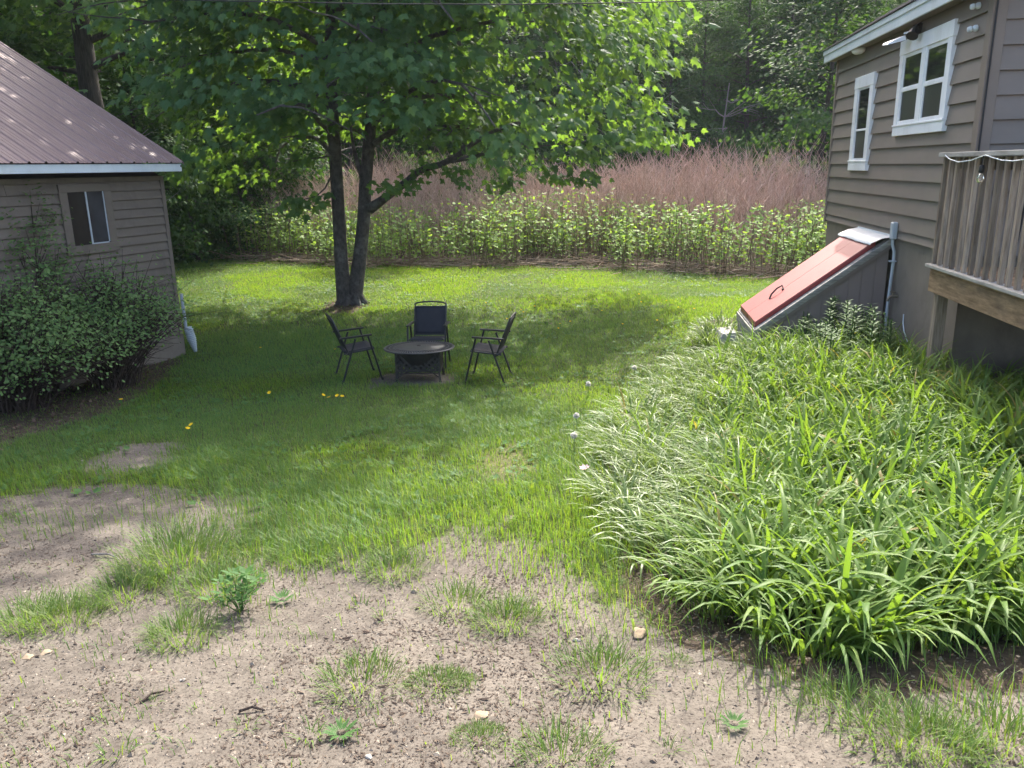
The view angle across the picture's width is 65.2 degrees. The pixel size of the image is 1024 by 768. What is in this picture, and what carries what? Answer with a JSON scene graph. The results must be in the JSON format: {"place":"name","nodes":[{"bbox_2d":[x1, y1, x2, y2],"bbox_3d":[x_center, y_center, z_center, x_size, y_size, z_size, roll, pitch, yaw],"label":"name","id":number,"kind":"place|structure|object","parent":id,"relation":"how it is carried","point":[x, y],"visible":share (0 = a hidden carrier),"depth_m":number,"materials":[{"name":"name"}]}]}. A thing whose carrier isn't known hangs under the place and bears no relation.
{"place":"outdoors","nodes":[
{"label":"outdoors","id":0,"kind":"place"},
{"bbox_2d":[0,0,1023,767],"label":"ground","id":1,"kind":"structure","parent":0,"point":[782,752],"depth_m":3.63,"materials":[{"name":"soil"}]},
{"bbox_2d":[0,0,49,60],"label":"sunlit tree","id":2,"kind":"object","parent":1,"relation":"on","point":[34,47],"visible":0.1,"depth_m":18.83,"materials":[{"name":"green plant"}]},
{"bbox_2d":[0,581,80,641],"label":"grass tuft","id":3,"kind":"object","parent":1,"relation":"on","point":[22,604],"visible":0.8,"depth_m":3.96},
{"bbox_2d":[0,180,91,393],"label":"shrub","id":4,"kind":"object","parent":1,"relation":"on","point":[45,270],"visible":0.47,"depth_m":9.87,"materials":[{"name":"green plant"}]},
{"bbox_2d":[9,582,115,642],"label":"grass tuft","id":5,"kind":"object","parent":1,"relation":"on","point":[93,605],"visible":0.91,"depth_m":3.98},
{"bbox_2d":[0,13,133,125],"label":"understory tree","id":6,"kind":"object","parent":1,"relation":"on","point":[19,47],"visible":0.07,"depth_m":20.36,"materials":[{"name":"green plant"}]},
{"bbox_2d":[0,259,153,414],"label":"shrub","id":7,"kind":"object","parent":1,"relation":"on","point":[25,363],"visible":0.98,"depth_m":9.02,"materials":[{"name":"green plant"}]},
{"bbox_2d":[0,41,196,394],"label":"shed","id":8,"kind":"structure","parent":1,"relation":"on","point":[67,147],"depth_m":10.90,"materials":[{"name":"paint"}]},
{"bbox_2d":[56,183,119,255],"bbox_3d":[-5.641,-2.202,10.668,0.046,0.905,0.840,5,16,20],"label":"window","id":9,"kind":"structure","parent":8,"relation":"in","point":[92,212],"depth_m":10.65,"materials":[{"name":"paint"}]},
{"bbox_2d":[8,238,231,393],"bbox_3d":[-5.197,-0.894,10.379,2.619,1.953,2.602,4,16,16],"label":"shrub","id":10,"kind":"object","parent":1,"relation":"on","point":[126,371],"visible":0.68,"depth_m":10.21,"materials":[{"name":"green plant"}]},
{"bbox_2d":[67,554,181,616],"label":"grass tuft","id":11,"kind":"object","parent":1,"relation":"on","point":[126,581],"visible":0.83,"depth_m":4.26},
{"bbox_2d":[2,0,255,231],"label":"forest tree","id":12,"kind":"object","parent":1,"relation":"on","point":[68,61],"visible":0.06,"depth_m":25.59,"materials":[{"name":"green plant"}]},
{"bbox_2d":[0,0,282,200],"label":"old tree","id":13,"kind":"object","parent":1,"relation":"on","point":[86,48],"visible":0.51,"depth_m":19.92,"materials":[{"name":"green plant"}]},
{"bbox_2d":[71,51,237,270],"bbox_3d":[-10.581,-6.141,22.458,4.754,6.511,4.006,-1,15,1],"label":"understory tree","id":14,"kind":"object","parent":1,"relation":"on","point":[117,81],"visible":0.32,"depth_m":22.44,"materials":[{"name":"green plant"}]},
{"bbox_2d":[104,98,230,263],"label":"understory bush","id":15,"kind":"object","parent":1,"relation":"on","point":[178,222],"visible":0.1,"depth_m":23.44,"materials":[{"name":"green plant"}]},
{"bbox_2d":[94,505,250,591],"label":"grass tuft","id":16,"kind":"object","parent":1,"relation":"on","point":[173,536],"visible":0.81,"depth_m":4.66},
{"bbox_2d":[127,598,228,659],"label":"grass tuft","id":17,"kind":"object","parent":1,"relation":"on","point":[187,612],"visible":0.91,"depth_m":3.77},
{"bbox_2d":[123,96,262,257],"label":"understory bush","id":18,"kind":"object","parent":1,"relation":"on","point":[225,188],"visible":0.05,"depth_m":26.64,"materials":[{"name":"green plant"}]},
{"bbox_2d":[144,111,278,262],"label":"understory bush","id":19,"kind":"object","parent":1,"relation":"on","point":[218,221],"visible":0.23,"depth_m":25.13,"materials":[{"name":"green plant"}]},
{"bbox_2d":[163,553,265,609],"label":"grass tuft","id":20,"kind":"object","parent":1,"relation":"on","point":[223,566],"visible":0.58,"depth_m":4.27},
{"bbox_2d":[198,564,266,611],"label":"leafy weed","id":21,"kind":"object","parent":1,"relation":"on","point":[239,598],"visible":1,"depth_m":3.96,"materials":[{"name":"green plant"}]},
{"bbox_2d":[161,34,320,259],"bbox_3d":[-9.219,-8.186,26.719,5.099,8.287,6.051,-10,18,-31],"label":"understory tree","id":22,"kind":"object","parent":1,"relation":"on","point":[248,178],"visible":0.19,"depth_m":26.21,"materials":[{"name":"green plant"}]},
{"bbox_2d":[192,138,314,256],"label":"understory bush","id":23,"kind":"object","parent":1,"relation":"on","point":[267,186],"visible":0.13,"depth_m":26.77,"materials":[{"name":"green plant"}]},
{"bbox_2d":[140,2,376,244],"bbox_3d":[-9.854,-11.623,29.317,9.075,14.679,10.567,0,15,4],"label":"forest tree","id":24,"kind":"object","parent":1,"relation":"on","point":[266,158],"visible":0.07,"depth_m":28.17,"materials":[{"name":"green plant"}]},
{"bbox_2d":[178,87,345,251],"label":"understory bush","id":25,"kind":"object","parent":1,"relation":"on","point":[289,178],"visible":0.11,"depth_m":28.53,"materials":[{"name":"green plant"}]},
{"bbox_2d":[256,526,344,572],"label":"grass tuft","id":26,"kind":"object","parent":1,"relation":"on","point":[292,554],"visible":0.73,"depth_m":4.69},
{"bbox_2d":[323,714,361,740],"bbox_3d":[-0.625,1.270,2.938,0.157,0.024,0.151,-1,15,0],"label":"weed rosette","id":27,"kind":"object","parent":1,"relation":"on","point":[339,725],"visible":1,"depth_m":2.95,"materials":[{"name":"green plant"}]},
{"bbox_2d":[290,10,415,187],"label":"forest tree","id":28,"kind":"object","parent":1,"relation":"on","point":[345,152],"visible":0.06,"depth_m":40.91,"materials":[{"name":"green plant"}]},
{"bbox_2d":[325,313,383,383],"bbox_3d":[-2.104,-0.514,10.640,0.651,0.901,0.567,-7,16,-21],"label":"patio chair","id":29,"kind":"object","parent":1,"relation":"on","point":[354,347],"visible":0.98,"depth_m":10.52,"materials":[{"name":"grey fabric"}]},
{"bbox_2d":[300,642,412,712],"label":"grass tuft","id":30,"kind":"object","parent":1,"relation":"on","point":[375,661],"visible":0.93,"depth_m":3.33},
{"bbox_2d":[0,271,752,536],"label":"clover","id":31,"kind":"object","parent":1,"relation":"on","point":[95,490],"visible":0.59,"depth_m":9.01,"materials":[{"name":"green plant"}]},
{"bbox_2d":[57,0,720,306],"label":"maple tree","id":32,"kind":"object","parent":1,"relation":"on","point":[375,55],"visible":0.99,"depth_m":14.46,"materials":[{"name":"green plant"}]},
{"bbox_2d":[350,542,433,587],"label":"grass tuft","id":33,"kind":"object","parent":1,"relation":"on","point":[386,562],"visible":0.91,"depth_m":4.48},
{"bbox_2d":[341,72,450,180],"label":"forest tree","id":34,"kind":"object","parent":1,"relation":"on","point":[387,156],"visible":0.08,"depth_m":41.15,"materials":[{"name":"green plant"}]},
{"bbox_2d":[0,254,792,449],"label":"leaf litter","id":35,"kind":"object","parent":1,"relation":"on","point":[82,401],"visible":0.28,"depth_m":19.58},
{"bbox_2d":[383,341,454,382],"bbox_3d":[-1.225,-0.292,10.638,0.938,0.466,0.938,-1,13,0],"label":"fire table","id":36,"kind":"object","parent":1,"relation":"on","point":[418,356],"visible":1,"depth_m":10.41,"materials":[{"name":"grey metal"}]},
{"bbox_2d":[384,127,467,210],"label":"understory bush","id":37,"kind":"object","parent":1,"relation":"on","point":[422,151],"visible":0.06,"depth_m":38.13,"materials":[{"name":"green plant"}]},
{"bbox_2d":[406,301,450,370],"bbox_3d":[-1.185,-0.686,11.372,0.567,0.901,0.651,0,15,3],"label":"patio chair","id":38,"kind":"object","parent":1,"relation":"on","point":[430,320],"visible":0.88,"depth_m":11.52,"materials":[{"name":"grey fabric"}]},
{"bbox_2d":[399,661,475,704],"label":"grass tuft","id":39,"kind":"object","parent":1,"relation":"on","point":[430,670],"visible":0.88,"depth_m":3.31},
{"bbox_2d":[413,573,496,624],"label":"grass tuft","id":40,"kind":"object","parent":1,"relation":"on","point":[461,591],"visible":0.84,"depth_m":4.07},
{"bbox_2d":[361,5,550,244],"bbox_3d":[-2.272,-10.327,29.391,8.320,11.557,7.145,3,16,14],"label":"backlit tree","id":41,"kind":"object","parent":1,"relation":"on","point":[513,160],"visible":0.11,"depth_m":28.97,"materials":[{"name":"green plant"}]},
{"bbox_2d":[446,716,512,759],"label":"grass tuft","id":42,"kind":"object","parent":1,"relation":"on","point":[484,727],"visible":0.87,"depth_m":2.94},
{"bbox_2d":[183,239,797,280],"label":"fallen canes","id":43,"kind":"object","parent":1,"relation":"on","point":[579,261],"visible":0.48,"depth_m":22.66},
{"bbox_2d":[464,312,516,383],"bbox_3d":[-0.277,-0.491,10.495,0.651,0.901,0.567,2,15,9],"label":"patio chair","id":44,"kind":"object","parent":1,"relation":"on","point":[495,350],"visible":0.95,"depth_m":10.36,"materials":[{"name":"grey fabric"}]},
{"bbox_2d":[459,587,551,642],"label":"grass tuft","id":45,"kind":"object","parent":1,"relation":"on","point":[514,604],"visible":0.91,"depth_m":3.86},
{"bbox_2d":[465,0,555,131],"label":"forest tree","id":46,"kind":"object","parent":1,"relation":"on","point":[529,33],"visible":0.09,"depth_m":41.89,"materials":[{"name":"green plant"}]},
{"bbox_2d":[195,179,826,275],"bbox_3d":[-0.994,-5.157,25.066,29.138,2.449,7.656,6,17,25],"label":"green thicket","id":47,"kind":"object","parent":1,"relation":"on","point":[388,240],"visible":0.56,"depth_m":23.34,"materials":[{"name":"green plant"}]},
{"bbox_2d":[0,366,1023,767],"bbox_3d":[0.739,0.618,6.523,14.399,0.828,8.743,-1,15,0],"label":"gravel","id":48,"kind":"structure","parent":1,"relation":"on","point":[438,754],"depth_m":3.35,"materials":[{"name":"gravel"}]},
{"bbox_2d":[0,377,1023,767],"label":"bark chips","id":49,"kind":"object","parent":1,"relation":"on","point":[432,765],"visible":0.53,"depth_m":3.21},
{"bbox_2d":[492,37,564,185],"bbox_3d":[-0.052,-13.012,39.852,5.668,7.873,4.867,-6,16,-17],"label":"forest tree","id":50,"kind":"object","parent":1,"relation":"on","point":[511,78],"visible":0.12,"depth_m":39.03,"materials":[{"name":"green plant"}]},
{"bbox_2d":[490,124,574,199],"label":"understory bush","id":51,"kind":"object","parent":1,"relation":"on","point":[549,150],"visible":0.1,"depth_m":37.19,"materials":[{"name":"green plant"}]},
{"bbox_2d":[244,126,828,264],"bbox_3d":[3.788,-6.674,27.483,30.230,3.946,11.723,3,16,16],"label":"dead cane thicket","id":52,"kind":"object","parent":1,"relation":"on","point":[699,189],"visible":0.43,"depth_m":25.39,"materials":[{"name":"plant"}]},
{"bbox_2d":[509,33,600,177],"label":"forest tree","id":53,"kind":"object","parent":1,"relation":"on","point":[558,89],"visible":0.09,"depth_m":40.16,"materials":[{"name":"green plant"}]},
{"bbox_2d":[505,711,620,767],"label":"grass tuft","id":54,"kind":"object","parent":1,"relation":"on","point":[553,730],"visible":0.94,"depth_m":2.82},
{"bbox_2d":[504,0,621,169],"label":"forest tree","id":55,"kind":"object","parent":1,"relation":"on","point":[550,77],"visible":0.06,"depth_m":40.75,"materials":[{"name":"green plant"}]},
{"bbox_2d":[540,630,666,710],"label":"grass tuft","id":56,"kind":"object","parent":1,"relation":"on","point":[599,651],"visible":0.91,"depth_m":3.35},
{"bbox_2d":[545,0,664,174],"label":"forest tree","id":57,"kind":"object","parent":1,"relation":"on","point":[623,79],"visible":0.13,"depth_m":39.20,"materials":[{"name":"green plant"}]},
{"bbox_2d":[571,140,646,215],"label":"understory bush","id":58,"kind":"object","parent":1,"relation":"on","point":[620,156],"visible":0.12,"depth_m":36.78,"materials":[{"name":"green plant"}]},
{"bbox_2d":[580,479,686,548],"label":"daylily","id":59,"kind":"object","parent":1,"relation":"on","point":[626,508],"visible":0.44,"depth_m":4.92,"materials":[{"name":"green plant"}]},
{"bbox_2d":[593,493,707,580],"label":"daylily","id":60,"kind":"object","parent":1,"relation":"on","point":[641,543],"visible":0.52,"depth_m":4.54,"materials":[{"name":"green plant"}]},
{"bbox_2d":[617,113,701,206],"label":"understory bush","id":61,"kind":"object","parent":1,"relation":"on","point":[669,128],"visible":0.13,"depth_m":37.66,"materials":[{"name":"green plant"}]},
{"bbox_2d":[616,0,728,168],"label":"forest tree","id":62,"kind":"object","parent":1,"relation":"on","point":[658,4],"visible":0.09,"depth_m":41.17,"materials":[{"name":"green plant"}]},
{"bbox_2d":[598,512,751,603],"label":"daylily","id":63,"kind":"object","parent":1,"relation":"on","point":[652,567],"visible":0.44,"depth_m":4.15,"materials":[{"name":"green plant"}]},
{"bbox_2d":[614,13,756,201],"bbox_3d":[7.883,-12.652,38.006,6.765,9.398,5.810,-3,15,-6],"label":"forest tree","id":64,"kind":"object","parent":1,"relation":"on","point":[679,97],"visible":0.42,"depth_m":37.22,"materials":[{"name":"green plant"}]},
{"bbox_2d":[622,497,751,565],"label":"daylily","id":65,"kind":"object","parent":1,"relation":"on","point":[676,515],"visible":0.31,"depth_m":4.59,"materials":[{"name":"green plant"}]},
{"bbox_2d":[555,329,837,622],"bbox_3d":[1.589,0.321,7.091,2.288,0.947,7.120,4,16,18],"label":"pale grass border","id":66,"kind":"object","parent":1,"relation":"on","point":[631,461],"depth_m":5.84,"materials":[{"name":"green plant"}]},
{"bbox_2d":[651,113,744,213],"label":"understory bush","id":67,"kind":"object","parent":1,"relation":"on","point":[697,128],"visible":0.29,"depth_m":36.28,"materials":[{"name":"green plant"}]},
{"bbox_2d":[683,323,732,346],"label":"border clump","id":68,"kind":"object","parent":1,"relation":"on","point":[706,337],"visible":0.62,"depth_m":11.21,"materials":[{"name":"green plant"}]},
{"bbox_2d":[643,525,778,621],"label":"daylily","id":69,"kind":"object","parent":1,"relation":"on","point":[699,599],"visible":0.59,"depth_m":3.90,"materials":[{"name":"green plant"}]},
{"bbox_2d":[661,0,763,173],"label":"forest tree","id":70,"kind":"object","parent":1,"relation":"on","point":[704,47],"visible":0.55,"depth_m":38.48,"materials":[{"name":"green plant"}]},
{"bbox_2d":[691,308,738,334],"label":"border clump","id":71,"kind":"object","parent":1,"relation":"on","point":[725,322],"visible":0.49,"depth_m":11.68,"materials":[{"name":"green plant"}]},
{"bbox_2d":[661,15,769,160],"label":"forest tree","id":72,"kind":"object","parent":1,"relation":"on","point":[724,61],"visible":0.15,"depth_m":42.94,"materials":[{"name":"green plant"}]},
{"bbox_2d":[676,0,782,164],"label":"forest tree","id":73,"kind":"object","parent":1,"relation":"on","point":[724,10],"visible":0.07,"depth_m":43.83,"materials":[{"name":"green plant"}]},
{"bbox_2d":[698,133,760,214],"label":"understory bush","id":74,"kind":"object","parent":1,"relation":"on","point":[739,154],"visible":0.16,"depth_m":36.24,"materials":[{"name":"green plant"}]},
{"bbox_2d":[637,495,836,604],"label":"daylily","id":75,"kind":"object","parent":1,"relation":"on","point":[691,531],"visible":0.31,"depth_m":4.33,"materials":[{"name":"green plant"}]},
{"bbox_2d":[641,531,844,628],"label":"daylily","id":76,"kind":"object","parent":1,"relation":"on","point":[780,593],"visible":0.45,"depth_m":3.75,"materials":[{"name":"green plant"}]},
{"bbox_2d":[688,0,820,189],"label":"forest tree","id":77,"kind":"object","parent":1,"relation":"on","point":[745,122],"visible":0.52,"depth_m":39.07,"materials":[{"name":"green plant"}]},
{"bbox_2d":[708,0,824,167],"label":"forest tree","id":78,"kind":"object","parent":1,"relation":"on","point":[769,7],"visible":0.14,"depth_m":42.12,"materials":[{"name":"green plant"}]},
{"bbox_2d":[653,518,881,656],"bbox_3d":[1.214,0.970,3.618,0.959,0.418,0.922,-12,19,-35],"label":"daylily","id":79,"kind":"object","parent":1,"relation":"on","point":[762,573],"visible":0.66,"depth_m":3.69,"materials":[{"name":"green plant"}]},
{"bbox_2d":[731,0,842,169],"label":"forest tree","id":80,"kind":"object","parent":1,"relation":"on","point":[776,70],"visible":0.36,"depth_m":39.18,"materials":[{"name":"green plant"}]},
{"bbox_2d":[758,123,829,217],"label":"understory bush","id":81,"kind":"object","parent":1,"relation":"on","point":[812,135],"visible":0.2,"depth_m":36.41,"materials":[{"name":"green plant"}]},
{"bbox_2d":[661,480,932,618],"bbox_3d":[1.366,0.853,3.932,1.215,0.537,1.067,0,15,5],"label":"daylily","id":82,"kind":"object","parent":1,"relation":"on","point":[844,542],"visible":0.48,"depth_m":3.90,"materials":[{"name":"green plant"}]},
{"bbox_2d":[590,310,1023,668],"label":"daylily bed","id":83,"kind":"object","parent":1,"relation":"on","point":[927,418],"visible":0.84,"depth_m":5.30,"materials":[{"name":"green plant"}]},
{"bbox_2d":[719,0,903,223],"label":"young tree","id":84,"kind":"object","parent":1,"relation":"on","point":[818,120],"visible":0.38,"depth_m":29.09,"materials":[{"name":"green plant"}]},
{"bbox_2d":[736,226,890,349],"bbox_3d":[3.849,-1.085,10.477,1.535,1.820,1.490,1,15,7],"label":"bulkhead","id":85,"kind":"object","parent":1,"relation":"on","point":[850,264],"visible":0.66,"depth_m":9.85,"materials":[{"name":"grey metal"}]},
{"bbox_2d":[740,236,853,316],"bbox_3d":[3.822,-1.463,10.709,1.410,1.072,0.790,-1,15,0],"label":"door","id":86,"kind":"structure","parent":85,"relation":"in","point":[841,242],"depth_m":10.70,"materials":[{"name":"red metal"}]},
{"bbox_2d":[747,241,875,326],"bbox_3d":[3.741,-1.298,10.107,1.412,1.072,0.800,-1,15,0],"label":"door","id":87,"kind":"structure","parent":85,"relation":"in","point":[788,294],"depth_m":10.00,"materials":[{"name":"red metal"}]},
{"bbox_2d":[715,564,924,663],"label":"daylily","id":88,"kind":"object","parent":1,"relation":"on","point":[801,645],"visible":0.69,"depth_m":3.46,"materials":[{"name":"green plant"}]},
{"bbox_2d":[765,0,881,180],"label":"forest tree","id":89,"kind":"object","parent":1,"relation":"on","point":[814,88],"visible":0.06,"depth_m":39.46,"materials":[{"name":"green plant"}]},
{"bbox_2d":[762,0,884,175],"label":"forest tree","id":90,"kind":"object","parent":1,"relation":"on","point":[817,59],"visible":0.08,"depth_m":39.51,"materials":[{"name":"green plant"}]},
{"bbox_2d":[730,542,942,689],"bbox_3d":[1.417,1.001,3.509,0.842,0.369,0.895,-11,18,-32],"label":"daylily","id":91,"kind":"object","parent":1,"relation":"on","point":[875,607],"visible":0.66,"depth_m":3.42,"materials":[{"name":"green plant"}]},
{"bbox_2d":[720,493,956,609],"bbox_3d":[1.630,0.880,3.924,0.960,0.484,1.094,10,18,34],"label":"daylily","id":92,"kind":"object","parent":1,"relation":"on","point":[867,545],"visible":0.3,"depth_m":3.95,"materials":[{"name":"green plant"}]},
{"bbox_2d":[782,664,900,738],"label":"grass tuft","id":93,"kind":"object","parent":1,"relation":"on","point":[852,689],"visible":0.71,"depth_m":3.06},
{"bbox_2d":[761,530,1005,669],"bbox_3d":[1.524,0.984,3.485,0.959,0.418,0.922,-13,19,-37],"label":"daylily","id":94,"kind":"object","parent":1,"relation":"on","point":[884,635],"visible":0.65,"depth_m":3.42,"materials":[{"name":"green plant"}]},
{"bbox_2d":[780,500,1016,605],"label":"daylily","id":95,"kind":"object","parent":1,"relation":"on","point":[869,519],"visible":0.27,"depth_m":4.05,"materials":[{"name":"green plant"}]},
{"bbox_2d":[816,680,999,767],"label":"grass tuft","id":96,"kind":"object","parent":1,"relation":"on","point":[882,706],"visible":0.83,"depth_m":2.87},
{"bbox_2d":[823,0,1023,383],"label":"house","id":97,"kind":"structure","parent":1,"relation":"on","point":[906,112],"depth_m":8.58,"materials":[{"name":"paint"}]},
{"bbox_2d":[179,0,723,4],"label":"overhead wire","id":98,"kind":"object","parent":97,"relation":"attached to","point":[451,3],"visible":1,"depth_m":8.26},
{"bbox_2d":[847,71,878,170],"bbox_3d":[4.697,-3.498,10.741,0.066,1.220,0.864,1,15,7],"label":"window","id":99,"kind":"structure","parent":97,"relation":"in","point":[865,90],"depth_m":10.70,"materials":[{"name":"white paint"}]},
{"bbox_2d":[883,222,897,333],"bbox_3d":[4.478,-1.054,9.528,0.090,1.720,0.090,1,15,7],"label":"conduit pipe","id":100,"kind":"object","parent":97,"relation":"attached to","point":[893,231],"visible":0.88,"depth_m":9.40,"materials":[{"name":"grey plastic"}]},
{"bbox_2d":[892,18,959,135],"bbox_3d":[4.415,-3.236,8.614,0.066,1.040,1.564,1,15,7],"label":"window","id":101,"kind":"structure","parent":97,"relation":"in","point":[926,68],"depth_m":8.48,"materials":[{"name":"white paint"}]},
{"bbox_2d":[824,524,1022,667],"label":"daylily","id":102,"kind":"object","parent":1,"relation":"on","point":[948,601],"visible":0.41,"depth_m":3.53,"materials":[{"name":"green plant"}]},
{"bbox_2d":[870,692,1017,767],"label":"grass tuft","id":103,"kind":"object","parent":1,"relation":"on","point":[954,734],"visible":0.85,"depth_m":2.79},
{"bbox_2d":[868,524,1023,644],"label":"daylily","id":104,"kind":"object","parent":1,"relation":"on","point":[965,614],"visible":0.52,"depth_m":3.58,"materials":[{"name":"green plant"}]},
{"bbox_2d":[901,533,1023,641],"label":"daylily","id":105,"kind":"object","parent":1,"relation":"on","point":[1019,609],"visible":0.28,"depth_m":3.74,"materials":[{"name":"green plant"}]},
{"bbox_2d":[924,683,1023,767],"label":"grass tuft","id":106,"kind":"object","parent":1,"relation":"on","point":[1001,715],"visible":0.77,"depth_m":2.85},
{"bbox_2d":[925,149,1023,372],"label":"deck","id":107,"kind":"structure","parent":1,"relation":"on","point":[994,291],"depth_m":6.64,"materials":[{"name":"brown wood"}]},
{"bbox_2d":[0,254,1023,767],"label":"lawn grass","id":108,"kind":"structure","parent":0,"point":[192,456],"depth_m":7.93,"materials":[{"name":"plant"}]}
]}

